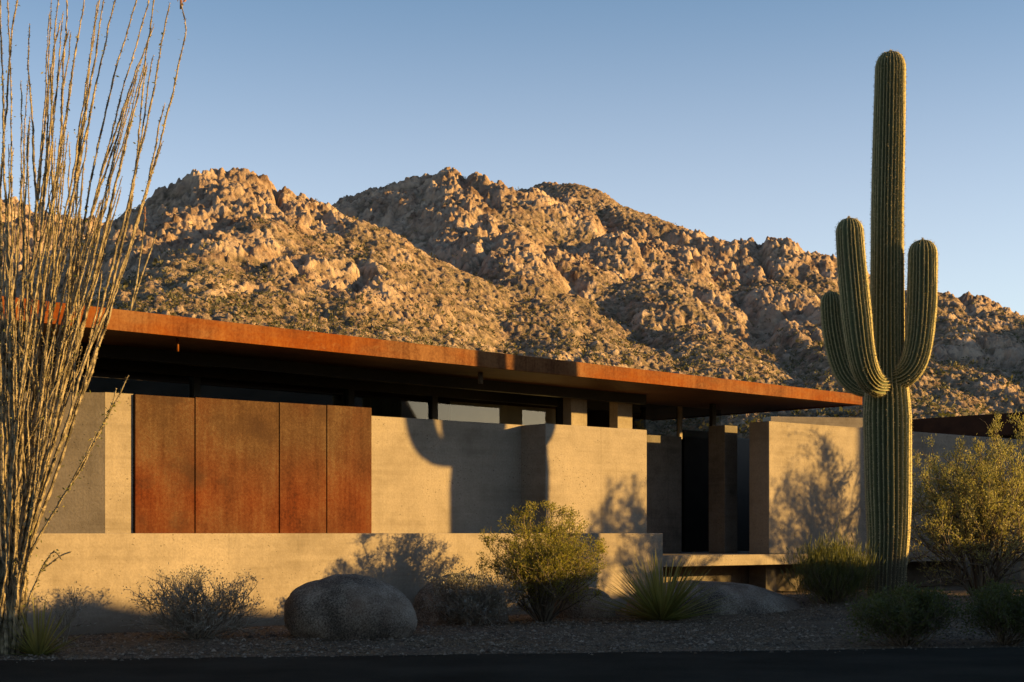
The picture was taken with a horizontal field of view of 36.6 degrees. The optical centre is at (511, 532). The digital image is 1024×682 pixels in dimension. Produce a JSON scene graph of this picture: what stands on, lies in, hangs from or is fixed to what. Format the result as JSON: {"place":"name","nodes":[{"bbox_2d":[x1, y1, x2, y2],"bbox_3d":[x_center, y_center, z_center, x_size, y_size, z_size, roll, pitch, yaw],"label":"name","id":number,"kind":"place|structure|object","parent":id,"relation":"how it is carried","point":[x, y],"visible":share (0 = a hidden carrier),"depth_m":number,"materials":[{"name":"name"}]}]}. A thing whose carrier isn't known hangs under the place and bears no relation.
{"place":"outdoors","nodes":[
{"label":"outdoors","id":0,"kind":"place"},
{"bbox_2d":[0,647,1023,681],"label":"asphalt road","id":1,"kind":"structure","parent":0,"point":[999,664],"depth_m":11.84,"materials":[{"name":"black asphalt"}]},
{"bbox_2d":[0,579,1023,662],"bbox_3d":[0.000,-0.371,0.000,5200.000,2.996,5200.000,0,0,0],"label":"gravel ground","id":2,"kind":"structure","parent":0,"point":[840,642],"depth_m":15.15,"materials":[{"name":"grey gravel"}]},
{"bbox_2d":[0,593,87,655],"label":"yucca","id":3,"kind":"object","parent":2,"relation":"on","point":[38,642],"visible":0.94,"depth_m":13.82,"materials":[{"name":"green plant"}]},
{"bbox_2d":[36,581,96,644],"bbox_3d":[-4.294,0.776,14.841,0.538,0.639,0.470,0,0,-35],"label":"dry shrub","id":4,"kind":"object","parent":2,"relation":"on","point":[74,611],"visible":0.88,"depth_m":14.79,"materials":[{"name":"brown plant"}]},
{"bbox_2d":[0,0,186,654],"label":"ocotillo","id":5,"kind":"object","parent":2,"relation":"on","point":[22,481],"visible":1,"depth_m":13.92,"materials":[{"name":"brown plant"}]},
{"bbox_2d":[128,207,156,310],"bbox_3d":[-6.512,-2.319,27.022,0.626,6.783,0.210,0,0,0],"label":"ocotillo","id":6,"kind":"object","parent":2,"relation":"on","point":[134,294],"visible":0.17,"depth_m":26.98,"materials":[{"name":"brown plant"}]},
{"bbox_2d":[119,562,280,639],"bbox_3d":[-3.163,0.711,15.428,1.462,0.864,1.546,0,0,44],"label":"brittlebush","id":7,"kind":"object","parent":2,"relation":"on","point":[183,605],"visible":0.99,"depth_m":15.26,"materials":[{"name":"grey plant"}]},
{"bbox_2d":[22,533,662,636],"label":"planter wall","id":8,"kind":"structure","parent":2,"relation":"on","point":[102,569],"depth_m":17.23,"materials":[{"name":"concrete"}]},
{"bbox_2d":[284,574,417,640],"bbox_3d":[-1.640,0.849,15.696,1.362,0.872,1.068,0,0,0],"label":"boulder","id":9,"kind":"object","parent":2,"relation":"on","point":[345,607],"visible":0.75,"depth_m":15.28,"materials":[{"name":"stone"}]},
{"bbox_2d":[413,573,508,622],"bbox_3d":[-0.617,1.002,18.307,1.160,1.057,0.850,0,0,0],"label":"boulder","id":10,"kind":"object","parent":2,"relation":"on","point":[423,615],"visible":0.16,"depth_m":18.03,"materials":[{"name":"stone"}]},
{"bbox_2d":[420,561,527,626],"bbox_3d":[-0.430,0.796,17.617,1.239,0.969,1.445,0,0,0],"label":"brittlebush","id":11,"kind":"object","parent":2,"relation":"on","point":[468,602],"visible":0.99,"depth_m":17.43,"materials":[{"name":"grey plant"}]},
{"bbox_2d":[0,296,1023,561],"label":"house","id":12,"kind":"structure","parent":2,"relation":"on","point":[212,426],"depth_m":20.35,"materials":[{"name":"concrete"}]},
{"bbox_2d":[2,361,69,391],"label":"window","id":13,"kind":"structure","parent":12,"relation":"in","point":[26,387],"depth_m":18.22,"materials":[{"name":"black glass"}]},
{"bbox_2d":[70,367,200,397],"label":"window","id":14,"kind":"structure","parent":12,"relation":"in","point":[101,380],"depth_m":19.18,"materials":[{"name":"black glass"}]},
{"bbox_2d":[201,378,353,406],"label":"window","id":15,"kind":"structure","parent":12,"relation":"in","point":[210,387],"depth_m":20.43,"materials":[{"name":"black glass"}]},
{"bbox_2d":[354,390,437,419],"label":"window","id":16,"kind":"structure","parent":12,"relation":"in","point":[381,403],"depth_m":21.78,"materials":[{"name":"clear glass"}]},
{"bbox_2d":[438,397,556,424],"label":"window","id":17,"kind":"structure","parent":12,"relation":"in","point":[452,409],"depth_m":22.94,"materials":[{"name":"grey glass"}]},
{"bbox_2d":[635,404,720,439],"bbox_3d":[2.760,-1.820,25.559,1.574,0.540,1.367,0,0,0],"label":"window","id":18,"kind":"structure","parent":12,"relation":"in","point":[662,420],"depth_m":25.50,"materials":[{"name":"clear glass"}]},
{"bbox_2d":[682,438,708,551],"bbox_3d":[3.207,-0.724,26.781,0.723,2.093,0.060,0,0,-41],"label":"door","id":19,"kind":"structure","parent":12,"relation":"in","point":[695,452],"depth_m":26.71,"materials":[{"name":"brown metal"}]},
{"bbox_2d":[763,416,915,427],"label":"parapet","id":20,"kind":"structure","parent":12,"relation":"attached to","point":[844,422],"depth_m":31.91,"materials":[{"name":"concrete"}]},
{"bbox_2d":[476,500,608,621],"bbox_3d":[0.368,0.344,18.258,1.608,1.484,1.662,0,0,0],"label":"creosote bush","id":21,"kind":"object","parent":2,"relation":"on","point":[549,575],"visible":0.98,"depth_m":18.08,"materials":[{"name":"green plant"}]},
{"bbox_2d":[553,587,615,617],"bbox_3d":[0.874,1.031,19.292,0.842,0.715,0.687,0,0,0],"label":"boulder","id":22,"kind":"object","parent":2,"relation":"on","point":[575,611],"visible":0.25,"depth_m":19.01,"materials":[{"name":"stone"}]},
{"bbox_2d":[571,548,741,619],"bbox_3d":[1.755,0.614,18.439,2.165,0.896,2.161,0,0,0],"label":"yucca","id":23,"kind":"object","parent":2,"relation":"on","point":[657,601],"visible":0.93,"depth_m":18.20,"materials":[{"name":"green plant"}]},
{"bbox_2d":[626,580,800,615],"bbox_3d":[2.603,1.029,19.611,2.308,0.863,1.630,0,0,0],"label":"boulder","id":24,"kind":"object","parent":2,"relation":"on","point":[750,599],"visible":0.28,"depth_m":19.02,"materials":[{"name":"stone"}]},
{"bbox_2d":[780,520,884,604],"bbox_3d":[4.035,0.425,19.547,1.402,1.317,1.471,0,0,19],"label":"green shrub","id":25,"kind":"object","parent":2,"relation":"on","point":[834,570],"visible":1,"depth_m":19.42,"materials":[{"name":"green plant"}]},
{"bbox_2d":[663,551,1022,591],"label":"terrace ledge","id":26,"kind":"object","parent":2,"relation":"on","point":[758,570],"visible":0.18,"depth_m":24.44,"materials":[{"name":"concrete"}]},
{"bbox_2d":[819,49,938,596],"bbox_3d":[4.754,-2.675,19.898,1.430,7.232,1.363,0,0,0],"label":"saguaro","id":27,"kind":"object","parent":2,"relation":"on","point":[878,354],"visible":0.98,"depth_m":19.87,"materials":[{"name":"green plant"}]},
{"bbox_2d":[838,580,985,646],"bbox_3d":[3.752,0.790,14.647,1.373,0.700,1.317,0,0,0],"label":"shrub","id":28,"kind":"object","parent":2,"relation":"on","point":[919,612],"visible":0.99,"depth_m":14.47,"materials":[{"name":"green plant"}]},
{"bbox_2d":[908,410,1023,596],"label":"palo verde shrub","id":29,"kind":"object","parent":2,"relation":"on","point":[989,505],"visible":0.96,"depth_m":21.12,"materials":[{"name":"green plant"}]},
{"bbox_2d":[912,412,1023,580],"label":"house wing","id":30,"kind":"structure","parent":2,"relation":"on","point":[972,425],"depth_m":31.05,"materials":[{"name":"brown metal"}]},
{"bbox_2d":[945,576,1023,644],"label":"shrub","id":31,"kind":"object","parent":2,"relation":"on","point":[999,609],"visible":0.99,"depth_m":14.54,"materials":[{"name":"green plant"}]},
{"bbox_2d":[0,0,1023,314],"label":"sky","id":32,"kind":"structure","parent":0,"point":[727,120],"materials":[{"name":"blue"}]},
{"bbox_2d":[2,167,1023,438],"bbox_3d":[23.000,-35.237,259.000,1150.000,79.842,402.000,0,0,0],"label":"hills","id":33,"kind":"structure","parent":0,"point":[210,197],"depth_m":220.01,"materials":[{"name":"brown stone"}]},
{"bbox_2d":[2,173,1023,437],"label":"desert scrub","id":34,"kind":"object","parent":33,"relation":"on","point":[458,331],"visible":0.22,"depth_m":178.52,"materials":[{"name":"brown plant"}]}
]}

